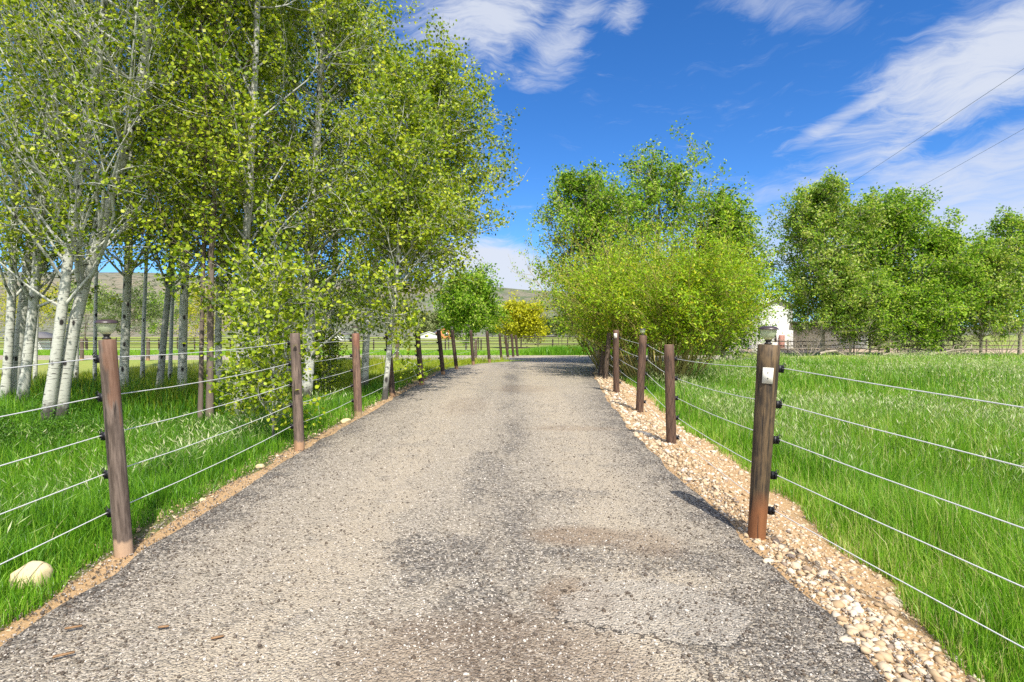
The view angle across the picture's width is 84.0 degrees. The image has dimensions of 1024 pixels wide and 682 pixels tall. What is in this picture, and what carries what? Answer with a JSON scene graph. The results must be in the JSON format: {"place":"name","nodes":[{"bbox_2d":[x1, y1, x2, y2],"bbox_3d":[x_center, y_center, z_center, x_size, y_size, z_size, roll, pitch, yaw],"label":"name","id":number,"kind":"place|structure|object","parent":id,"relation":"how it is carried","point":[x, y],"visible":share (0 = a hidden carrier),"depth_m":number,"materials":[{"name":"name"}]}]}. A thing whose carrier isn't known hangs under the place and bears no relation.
{"place":"outdoors","nodes":[
{"label":"outdoors","id":0,"kind":"place"},
{"bbox_2d":[0,272,585,336],"bbox_3d":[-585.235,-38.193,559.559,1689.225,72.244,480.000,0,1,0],"label":"hill","id":1,"kind":"structure","parent":0,"point":[110,278],"depth_m":452.96,"materials":[{"name":"plant"}]},
{"bbox_2d":[0,344,726,354],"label":"lane grass","id":2,"kind":"structure","parent":0,"point":[551,350],"depth_m":37.84,"materials":[{"name":"plant"}]},
{"bbox_2d":[433,326,450,337],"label":"timber house","id":3,"kind":"structure","parent":0,"point":[444,335],"depth_m":201.17,"materials":[{"name":"orange wood"}]},
{"bbox_2d":[0,359,886,681],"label":"gravel road","id":4,"kind":"structure","parent":0,"point":[532,383],"depth_m":3.50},
{"bbox_2d":[53,650,74,657],"bbox_3d":[-2.049,1.432,2.601,0.079,0.007,0.014,0,1,-30],"label":"bark chip","id":5,"kind":"object","parent":4,"relation":"on","point":[63,654],"visible":1,"depth_m":2.60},
{"bbox_2d":[64,624,82,629],"bbox_3d":[-2.189,1.428,2.841,0.070,0.007,0.014,0,1,-25],"label":"bark chip","id":6,"kind":"object","parent":4,"relation":"on","point":[74,626],"visible":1,"depth_m":2.84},
{"bbox_2d":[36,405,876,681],"bbox_3d":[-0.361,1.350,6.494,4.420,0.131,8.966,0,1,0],"label":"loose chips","id":7,"kind":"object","parent":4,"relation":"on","point":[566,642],"visible":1,"depth_m":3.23,"materials":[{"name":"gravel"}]},
{"bbox_2d":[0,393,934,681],"bbox_3d":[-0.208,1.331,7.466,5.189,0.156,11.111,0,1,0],"label":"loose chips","id":8,"kind":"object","parent":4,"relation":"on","point":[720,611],"visible":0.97,"depth_m":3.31,"materials":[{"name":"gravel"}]},
{"bbox_2d":[0,335,1023,680],"bbox_3d":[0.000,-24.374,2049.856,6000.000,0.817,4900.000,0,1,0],"label":"ground","id":9,"kind":"structure","parent":0,"point":[84,365],"depth_m":29.78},
{"bbox_2d":[2,332,52,349],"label":"metal shed","id":10,"kind":"structure","parent":9,"relation":"on","point":[44,335],"depth_m":61.68,"materials":[{"name":"white paint"}]},
{"bbox_2d":[9,561,52,593],"bbox_3d":[-2.885,1.426,3.412,0.211,0.206,0.177,9,2,-28],"label":"boulder","id":11,"kind":"object","parent":9,"relation":"on","point":[31,568],"visible":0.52,"depth_m":3.38,"materials":[{"name":"stone"}]},
{"bbox_2d":[0,275,69,335],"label":"distant tree","id":12,"kind":"object","parent":9,"relation":"on","point":[46,307],"visible":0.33,"depth_m":119.00,"materials":[{"name":"yellow plant"}]},
{"bbox_2d":[0,17,84,381],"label":"aspen tree","id":13,"kind":"object","parent":9,"relation":"on","point":[35,361],"visible":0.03,"depth_m":17.97,"materials":[{"name":"white plant"}]},
{"bbox_2d":[0,398,96,447],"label":"weed clump","id":14,"kind":"object","parent":9,"relation":"on","point":[43,427],"visible":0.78,"depth_m":8.65,"materials":[{"name":"green plant"}]},
{"bbox_2d":[0,0,134,400],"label":"aspen tree","id":15,"kind":"object","parent":9,"relation":"on","point":[8,349],"visible":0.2,"depth_m":12.86,"materials":[{"name":"green plant"}]},
{"bbox_2d":[0,0,140,396],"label":"aspen tree","id":16,"kind":"object","parent":9,"relation":"on","point":[20,324],"visible":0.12,"depth_m":13.16,"materials":[{"name":"green plant"}]},
{"bbox_2d":[41,376,100,392],"bbox_3d":[-11.767,1.291,15.054,1.581,0.737,1.564,0,1,0],"label":"weed clump","id":17,"kind":"object","parent":9,"relation":"on","point":[82,384],"visible":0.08,"depth_m":15.05,"materials":[{"name":"green plant"}]},
{"bbox_2d":[19,9,137,380],"bbox_3d":[-14.559,-4.808,19.218,3.508,12.960,3.107,-1,1,-38],"label":"aspen tree","id":18,"kind":"object","parent":9,"relation":"on","point":[76,369],"depth_m":18.98,"materials":[{"name":"green plant"}]},
{"bbox_2d":[42,280,121,339],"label":"distant tree","id":19,"kind":"object","parent":9,"relation":"on","point":[90,308],"visible":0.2,"depth_m":129.62,"materials":[{"name":"green plant"}]},
{"bbox_2d":[20,12,146,380],"bbox_3d":[-12.716,-4.216,17.392,3.493,11.688,2.748,0,1,-25],"label":"aspen tree","id":20,"kind":"object","parent":9,"relation":"on","point":[94,325],"visible":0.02,"depth_m":17.42,"materials":[{"name":"green plant"}]},
{"bbox_2d":[0,0,184,404],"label":"aspen tree","id":21,"kind":"object","parent":9,"relation":"on","point":[25,374],"visible":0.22,"depth_m":12.72,"materials":[{"name":"green plant"}]},
{"bbox_2d":[0,0,187,420],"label":"aspen tree","id":22,"kind":"object","parent":9,"relation":"on","point":[64,299],"visible":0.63,"depth_m":10.78,"materials":[{"name":"green plant"}]},
{"bbox_2d":[29,0,195,394],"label":"aspen tree","id":23,"kind":"object","parent":9,"relation":"on","point":[125,331],"visible":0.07,"depth_m":15.00,"materials":[{"name":"green plant"}]},
{"bbox_2d":[0,0,260,420],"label":"aspen tree","id":24,"kind":"object","parent":9,"relation":"on","point":[99,229],"visible":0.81,"depth_m":10.46,"materials":[{"name":"green plant"}]},
{"bbox_2d":[92,273,178,335],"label":"distant tree","id":25,"kind":"object","parent":9,"relation":"on","point":[134,312],"visible":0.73,"depth_m":119.97,"materials":[{"name":"green plant"}]},
{"bbox_2d":[108,25,188,379],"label":"aspen tree","id":26,"kind":"object","parent":9,"relation":"on","point":[142,359],"depth_m":19.96,"materials":[{"name":"white plant"}]},
{"bbox_2d":[116,275,214,336],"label":"distant tree","id":27,"kind":"object","parent":9,"relation":"on","point":[155,325],"visible":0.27,"depth_m":138.78,"materials":[{"name":"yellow plant"}]},
{"bbox_2d":[115,20,216,379],"bbox_3d":[-10.832,-4.470,18.233,3.418,12.339,3.702,1,1,36],"label":"aspen tree","id":28,"kind":"object","parent":9,"relation":"on","point":[170,359],"visible":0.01,"depth_m":18.47,"materials":[{"name":"green plant"}]},
{"bbox_2d":[99,1,237,391],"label":"aspen tree","id":29,"kind":"object","parent":9,"relation":"on","point":[163,338],"visible":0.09,"depth_m":15.17,"materials":[{"name":"green plant"}]},
{"bbox_2d":[0,388,352,546],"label":"seed heads","id":30,"kind":"object","parent":9,"relation":"on","point":[203,433],"visible":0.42,"depth_m":7.32,"materials":[{"name":"plant"}]},
{"bbox_2d":[81,0,280,419],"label":"aspen tree","id":31,"kind":"object","parent":9,"relation":"on","point":[190,24],"visible":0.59,"depth_m":11.33,"materials":[{"name":"green plant"}]},
{"bbox_2d":[126,0,267,392],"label":"aspen tree","id":32,"kind":"object","parent":9,"relation":"on","point":[183,334],"visible":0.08,"depth_m":15.12,"materials":[{"name":"green plant"}]},
{"bbox_2d":[173,283,230,342],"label":"distant tree","id":33,"kind":"object","parent":9,"relation":"on","point":[191,310],"visible":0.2,"depth_m":109.42,"materials":[{"name":"yellow plant"}]},
{"bbox_2d":[117,0,309,420],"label":"aspen tree","id":34,"kind":"object","parent":9,"relation":"on","point":[213,225],"visible":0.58,"depth_m":11.34,"materials":[{"name":"green plant"}]},
{"bbox_2d":[5,372,434,630],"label":"verge pebbles","id":35,"kind":"object","parent":9,"relation":"on","point":[172,511],"visible":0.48,"depth_m":5.61,"materials":[{"name":"gravel"}]},
{"bbox_2d":[0,364,440,646],"bbox_3d":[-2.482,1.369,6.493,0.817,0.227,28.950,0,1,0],"label":"dirt verge","id":36,"kind":"structure","parent":9,"relation":"on","point":[25,623],"depth_m":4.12,"materials":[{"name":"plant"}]},
{"bbox_2d":[255,464,264,468],"bbox_3d":[-2.757,1.376,6.225,0.105,0.065,0.080,-9,-8,19],"label":"rock","id":37,"kind":"object","parent":36,"relation":"on","point":[261,466],"visible":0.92,"depth_m":6.19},
{"bbox_2d":[340,418,350,423],"bbox_3d":[-2.664,1.286,9.102,0.133,0.097,0.199,-6,6,35],"label":"rock","id":38,"kind":"object","parent":36,"relation":"on","point":[345,420],"visible":0.91,"depth_m":9.05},
{"bbox_2d":[140,5,305,391],"bbox_3d":[-7.595,-5.161,15.681,4.179,13.837,4.523,0,1,0],"label":"aspen tree","id":39,"kind":"object","parent":9,"relation":"on","point":[218,336],"visible":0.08,"depth_m":15.46,"materials":[{"name":"green plant"}]},
{"bbox_2d":[206,290,255,331],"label":"distant tree","id":40,"kind":"object","parent":9,"relation":"on","point":[229,308],"visible":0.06,"depth_m":137.44,"materials":[{"name":"green plant"}]},
{"bbox_2d":[0,339,476,360],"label":"lane fence","id":41,"kind":"object","parent":9,"relation":"on","point":[147,341],"visible":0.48,"depth_m":29.55,"materials":[{"name":"wood"}]},
{"bbox_2d":[0,353,509,416],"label":"pasture grass","id":42,"kind":"structure","parent":9,"relation":"on","point":[347,378],"depth_m":20.45,"materials":[{"name":"plant"}]},
{"bbox_2d":[217,28,296,353],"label":"aspen tree","id":43,"kind":"object","parent":9,"relation":"on","point":[263,84],"visible":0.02,"depth_m":18.85,"materials":[{"name":"green plant"}]},
{"bbox_2d":[0,330,518,564],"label":"wire fence","id":44,"kind":"object","parent":9,"relation":"on","point":[118,511],"visible":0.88,"depth_m":3.83,"materials":[{"name":"wood"}]},
{"bbox_2d":[93,319,118,338],"bbox_3d":[-2.721,-0.079,3.817,0.140,0.134,0.140,0,3,-17],"label":"solar lamp","id":45,"kind":"object","parent":44,"relation":"on","point":[106,328],"visible":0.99,"depth_m":3.78,"materials":[{"name":"clear plastic"}]},
{"bbox_2d":[204,257,314,422],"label":"aspen tree","id":46,"kind":"object","parent":9,"relation":"on","point":[237,392],"visible":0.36,"depth_m":9.05,"materials":[{"name":"green plant"}]},
{"bbox_2d":[182,193,343,441],"bbox_3d":[-3.220,-0.180,7.566,2.026,3.455,1.461,0,1,0],"label":"aspen tree","id":47,"kind":"object","parent":9,"relation":"on","point":[268,316],"visible":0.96,"depth_m":7.41,"materials":[{"name":"green plant"}]},
{"bbox_2d":[146,0,394,378],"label":"aspen tree","id":48,"kind":"object","parent":9,"relation":"on","point":[312,85],"visible":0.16,"depth_m":16.02,"materials":[{"name":"green plant"}]},
{"bbox_2d":[151,0,394,416],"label":"aspen tree","id":49,"kind":"object","parent":9,"relation":"on","point":[253,88],"visible":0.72,"depth_m":11.64,"materials":[{"name":"green plant"}]},
{"bbox_2d":[236,0,326,340],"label":"aspen tree","id":50,"kind":"object","parent":9,"relation":"on","point":[284,125],"visible":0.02,"depth_m":19.42,"materials":[{"name":"green plant"}]},
{"bbox_2d":[253,286,319,331],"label":"distant tree","id":51,"kind":"object","parent":9,"relation":"on","point":[294,306],"visible":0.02,"depth_m":149.64,"materials":[{"name":"green plant"}]},
{"bbox_2d":[123,0,461,398],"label":"aspen tree","id":52,"kind":"object","parent":9,"relation":"on","point":[364,45],"visible":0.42,"depth_m":13.98,"materials":[{"name":"green plant"}]},
{"bbox_2d":[0,339,588,350],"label":"rail fence","id":53,"kind":"object","parent":9,"relation":"on","point":[373,343],"visible":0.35,"depth_m":45.97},
{"bbox_2d":[0,337,626,349],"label":"rail fence","id":54,"kind":"object","parent":9,"relation":"on","point":[85,338],"visible":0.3,"depth_m":61.05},
{"bbox_2d":[301,320,350,392],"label":"aspen tree","id":55,"kind":"object","parent":9,"relation":"on","point":[330,352],"visible":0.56,"depth_m":15.21,"materials":[{"name":"green plant"}]},
{"bbox_2d":[292,285,360,329],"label":"distant tree","id":56,"kind":"object","parent":9,"relation":"on","point":[327,306],"visible":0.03,"depth_m":149.41,"materials":[{"name":"green plant"}]},
{"bbox_2d":[323,331,351,339],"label":"outbuilding","id":57,"kind":"structure","parent":9,"relation":"on","point":[346,334],"depth_m":149.25,"materials":[{"name":"white paint"}]},
{"bbox_2d":[277,0,398,370],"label":"aspen tree","id":58,"kind":"object","parent":9,"relation":"on","point":[334,279],"visible":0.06,"depth_m":20.63,"materials":[{"name":"green plant"}]},
{"bbox_2d":[315,286,399,339],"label":"distant tree","id":59,"kind":"object","parent":9,"relation":"on","point":[362,316],"visible":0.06,"depth_m":159.28,"materials":[{"name":"green plant"}]},
{"bbox_2d":[227,8,527,386],"bbox_3d":[-3.513,-3.450,15.618,8.009,10.025,7.820,0,1,0],"label":"aspen tree","id":60,"kind":"object","parent":9,"relation":"on","point":[438,72],"visible":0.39,"depth_m":14.64,"materials":[{"name":"green plant"}]},
{"bbox_2d":[371,294,425,336],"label":"distant tree","id":61,"kind":"object","parent":9,"relation":"on","point":[399,317],"visible":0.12,"depth_m":199.15,"materials":[{"name":"green plant"}]},
{"bbox_2d":[326,30,487,399],"bbox_3d":[-2.501,-2.360,12.203,3.188,7.529,3.497,-1,1,-35],"label":"aspen tree","id":62,"kind":"object","parent":9,"relation":"on","point":[396,208],"visible":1,"depth_m":11.56,"materials":[{"name":"green plant"}]},
{"bbox_2d":[412,312,434,333],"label":"distant tree","id":63,"kind":"object","parent":9,"relation":"on","point":[426,328],"visible":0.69,"depth_m":258.23,"materials":[{"name":"green plant"}]},
{"bbox_2d":[420,332,436,337],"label":"outbuilding","id":64,"kind":"structure","parent":9,"relation":"on","point":[430,334],"depth_m":197.49,"materials":[{"name":"white paint"}]},
{"bbox_2d":[427,309,442,330],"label":"distant tree","id":65,"kind":"object","parent":9,"relation":"on","point":[433,322],"visible":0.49,"depth_m":296.65,"materials":[{"name":"green plant"}]},
{"bbox_2d":[426,258,512,349],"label":"elm tree","id":66,"kind":"object","parent":9,"relation":"on","point":[473,306],"visible":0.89,"depth_m":48.99,"materials":[{"name":"green plant"}]},
{"bbox_2d":[0,355,963,360],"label":"gravel lane","id":67,"kind":"structure","parent":9,"relation":"on","point":[510,357],"depth_m":33.01,"materials":[{"name":"gravel"}]},
{"bbox_2d":[483,313,506,336],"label":"distant tree","id":68,"kind":"object","parent":9,"relation":"on","point":[491,331],"visible":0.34,"depth_m":298.54,"materials":[{"name":"green plant"}]},
{"bbox_2d":[491,289,551,347],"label":"elm tree","id":69,"kind":"object","parent":9,"relation":"on","point":[529,322],"visible":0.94,"depth_m":68.61,"materials":[{"name":"yellow plant"}]},
{"bbox_2d":[521,336,558,346],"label":"pipe gate","id":70,"kind":"structure","parent":9,"relation":"on","point":[539,340],"depth_m":44.49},
{"bbox_2d":[541,315,552,335],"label":"distant tree","id":71,"kind":"object","parent":9,"relation":"on","point":[548,323],"visible":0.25,"depth_m":278.30,"materials":[{"name":"green plant"}]},
{"bbox_2d":[546,314,564,335],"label":"distant tree","id":72,"kind":"object","parent":9,"relation":"on","point":[554,331],"visible":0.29,"depth_m":326.97,"materials":[{"name":"green plant"}]},
{"bbox_2d":[552,315,576,337],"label":"distant tree","id":73,"kind":"object","parent":9,"relation":"on","point":[563,327],"visible":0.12,"depth_m":301.56,"materials":[{"name":"green plant"}]},
{"bbox_2d":[526,156,666,363],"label":"elm tree","id":74,"kind":"object","parent":9,"relation":"on","point":[585,186],"visible":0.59,"depth_m":24.78,"materials":[{"name":"green plant"}]},
{"bbox_2d":[508,198,719,371],"bbox_3d":[3.690,-1.857,20.932,7.716,6.166,7.172,0,1,0],"label":"willow shrub","id":75,"kind":"object","parent":9,"relation":"on","point":[571,317],"visible":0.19,"depth_m":20.05,"materials":[{"name":"green plant"}]},
{"bbox_2d":[551,116,753,362],"bbox_3d":[6.472,-4.554,27.214,9.116,11.510,8.342,0,1,0],"label":"elm tree","id":76,"kind":"object","parent":9,"relation":"on","point":[654,188],"visible":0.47,"depth_m":26.00,"materials":[{"name":"green plant"}]},
{"bbox_2d":[525,201,821,383],"bbox_3d":[4.691,-1.455,18.138,8.612,5.834,9.252,0,1,0],"label":"willow shrub","id":77,"kind":"object","parent":9,"relation":"on","point":[687,309],"visible":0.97,"depth_m":16.74,"materials":[{"name":"green plant"}]},
{"bbox_2d":[688,183,791,359],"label":"elm tree","id":78,"kind":"object","parent":9,"relation":"on","point":[739,225],"visible":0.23,"depth_m":26.23,"materials":[{"name":"green plant"}]},
{"bbox_2d":[726,323,775,356],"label":"blossom shrub","id":79,"kind":"object","parent":9,"relation":"on","point":[754,349],"visible":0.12,"depth_m":40.40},
{"bbox_2d":[743,298,867,347],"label":"white house","id":80,"kind":"structure","parent":9,"relation":"on","point":[784,327],"depth_m":58.00,"materials":[{"name":"white"}]},
{"bbox_2d":[774,324,836,355],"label":"dead shrub","id":81,"kind":"object","parent":9,"relation":"on","point":[789,344],"visible":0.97,"depth_m":41.97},
{"bbox_2d":[593,350,1023,681],"bbox_3d":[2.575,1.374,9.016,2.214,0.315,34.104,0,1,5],"label":"gravel verge","id":82,"kind":"structure","parent":9,"relation":"on","point":[784,506],"depth_m":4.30,"materials":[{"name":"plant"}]},
{"bbox_2d":[762,558,773,563],"bbox_3d":[1.676,1.442,3.715,0.094,0.042,0.060,9,3,-25],"label":"rock","id":83,"kind":"object","parent":82,"relation":"on","point":[766,560],"visible":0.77,"depth_m":3.70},
{"bbox_2d":[594,367,996,681],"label":"verge pebbles","id":84,"kind":"object","parent":82,"relation":"on","point":[882,654],"visible":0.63,"depth_m":3.63,"materials":[{"name":"gravel"}]},
{"bbox_2d":[838,636,854,642],"bbox_3d":[1.625,1.460,2.767,0.082,0.038,0.047,9,5,-12],"label":"rock","id":85,"kind":"object","parent":82,"relation":"on","point":[843,639],"visible":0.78,"depth_m":2.75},
{"bbox_2d":[883,595,906,607],"bbox_3d":[2.167,1.479,3.217,0.080,0.052,0.119,-8,14,-39],"label":"rock","id":86,"kind":"object","parent":82,"relation":"on","point":[892,600],"visible":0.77,"depth_m":3.21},
{"bbox_2d":[597,330,1023,648],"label":"wire fence","id":87,"kind":"object","parent":9,"relation":"on","point":[769,368],"visible":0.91,"depth_m":4.11,"materials":[{"name":"wood"}]},
{"bbox_2d":[758,326,778,344],"bbox_3d":[1.869,-0.042,4.147,0.140,0.134,0.140,-1,3,-17],"label":"solar lamp","id":88,"kind":"object","parent":87,"relation":"on","point":[768,334],"visible":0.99,"depth_m":4.11,"materials":[{"name":"clear plastic"}]},
{"bbox_2d":[758,165,899,354],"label":"elm tree","id":89,"kind":"object","parent":9,"relation":"on","point":[830,218],"visible":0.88,"depth_m":42.64,"materials":[{"name":"green plant"}]},
{"bbox_2d":[636,349,1023,585],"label":"seed heads","id":90,"kind":"object","parent":9,"relation":"on","point":[1020,376],"visible":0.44,"depth_m":10.56,"materials":[{"name":"plant"}]},
{"bbox_2d":[819,344,857,355],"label":"fallen branch","id":91,"kind":"object","parent":9,"relation":"on","point":[823,352],"visible":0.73,"depth_m":41.44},
{"bbox_2d":[799,312,900,354],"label":"dead shrub","id":92,"kind":"object","parent":9,"relation":"on","point":[826,339],"visible":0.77,"depth_m":41.52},
{"bbox_2d":[807,264,904,354],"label":"elm tree","id":93,"kind":"object","parent":9,"relation":"on","point":[832,309],"visible":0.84,"depth_m":41.29,"materials":[{"name":"green plant"}]},
{"bbox_2d":[819,265,923,354],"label":"elm tree","id":94,"kind":"object","parent":9,"relation":"on","point":[883,302],"visible":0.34,"depth_m":41.29,"materials":[{"name":"green plant"}]},
{"bbox_2d":[853,348,906,355],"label":"fallen branch","id":95,"kind":"object","parent":9,"relation":"on","point":[880,353],"visible":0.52,"depth_m":41.02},
{"bbox_2d":[744,339,1023,352],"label":"rail fence","id":96,"kind":"object","parent":9,"relation":"on","point":[853,348],"visible":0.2,"depth_m":51.45,"materials":[{"name":"brown wood"}]},
{"bbox_2d":[878,331,919,354],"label":"dead shrub","id":97,"kind":"object","parent":9,"relation":"on","point":[909,345],"visible":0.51,"depth_m":42.20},
{"bbox_2d":[831,182,992,352],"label":"elm tree","id":98,"kind":"object","parent":9,"relation":"on","point":[905,219],"visible":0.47,"depth_m":42.88,"materials":[{"name":"green plant"}]},
{"bbox_2d":[873,266,974,355],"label":"elm tree","id":99,"kind":"object","parent":9,"relation":"on","point":[936,308],"visible":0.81,"depth_m":41.25,"materials":[{"name":"green plant"}]},
{"bbox_2d":[931,343,971,355],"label":"fallen branch","id":100,"kind":"object","parent":9,"relation":"on","point":[953,349],"visible":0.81,"depth_m":41.49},
{"bbox_2d":[900,219,1003,352],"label":"elm tree","id":101,"kind":"object","parent":9,"relation":"on","point":[947,243],"visible":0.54,"depth_m":42.00,"materials":[{"name":"green plant"}]},
{"bbox_2d":[919,332,988,355],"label":"dead shrub","id":102,"kind":"object","parent":9,"relation":"on","point":[953,352],"visible":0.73,"depth_m":41.93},
{"bbox_2d":[937,230,1023,354],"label":"elm tree","id":103,"kind":"object","parent":9,"relation":"on","point":[992,314],"visible":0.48,"depth_m":42.05,"materials":[{"name":"green plant"}]},
{"bbox_2d":[950,308,1023,355],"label":"dead shrub","id":104,"kind":"object","parent":9,"relation":"on","point":[1011,349],"visible":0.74,"depth_m":42.13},
{"bbox_2d":[972,204,1023,353],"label":"elm tree","id":105,"kind":"object","parent":9,"relation":"on","point":[1011,221],"visible":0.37,"depth_m":45.64,"materials":[{"name":"green plant"}]},
{"bbox_2d":[0,0,1023,325],"label":"sky","id":106,"kind":"structure","parent":0,"point":[784,92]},
{"bbox_2d":[496,287,1023,334],"bbox_3d":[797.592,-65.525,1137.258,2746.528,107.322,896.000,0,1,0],"label":"hill","id":107,"kind":"structure","parent":0,"point":[526,295],"depth_m":1071.23,"materials":[{"name":"plant"}]},
{"bbox_2d":[730,348,1023,352],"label":"dirt track","id":108,"kind":"structure","parent":0,"point":[800,351],"depth_m":54.18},
{"bbox_2d":[767,69,1022,237],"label":"power line","id":109,"kind":"object","parent":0,"point":[909,144],"visible":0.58,"depth_m":24.78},
{"bbox_2d":[801,129,1022,250],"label":"power line","id":110,"kind":"object","parent":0,"point":[942,174],"visible":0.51,"depth_m":29.18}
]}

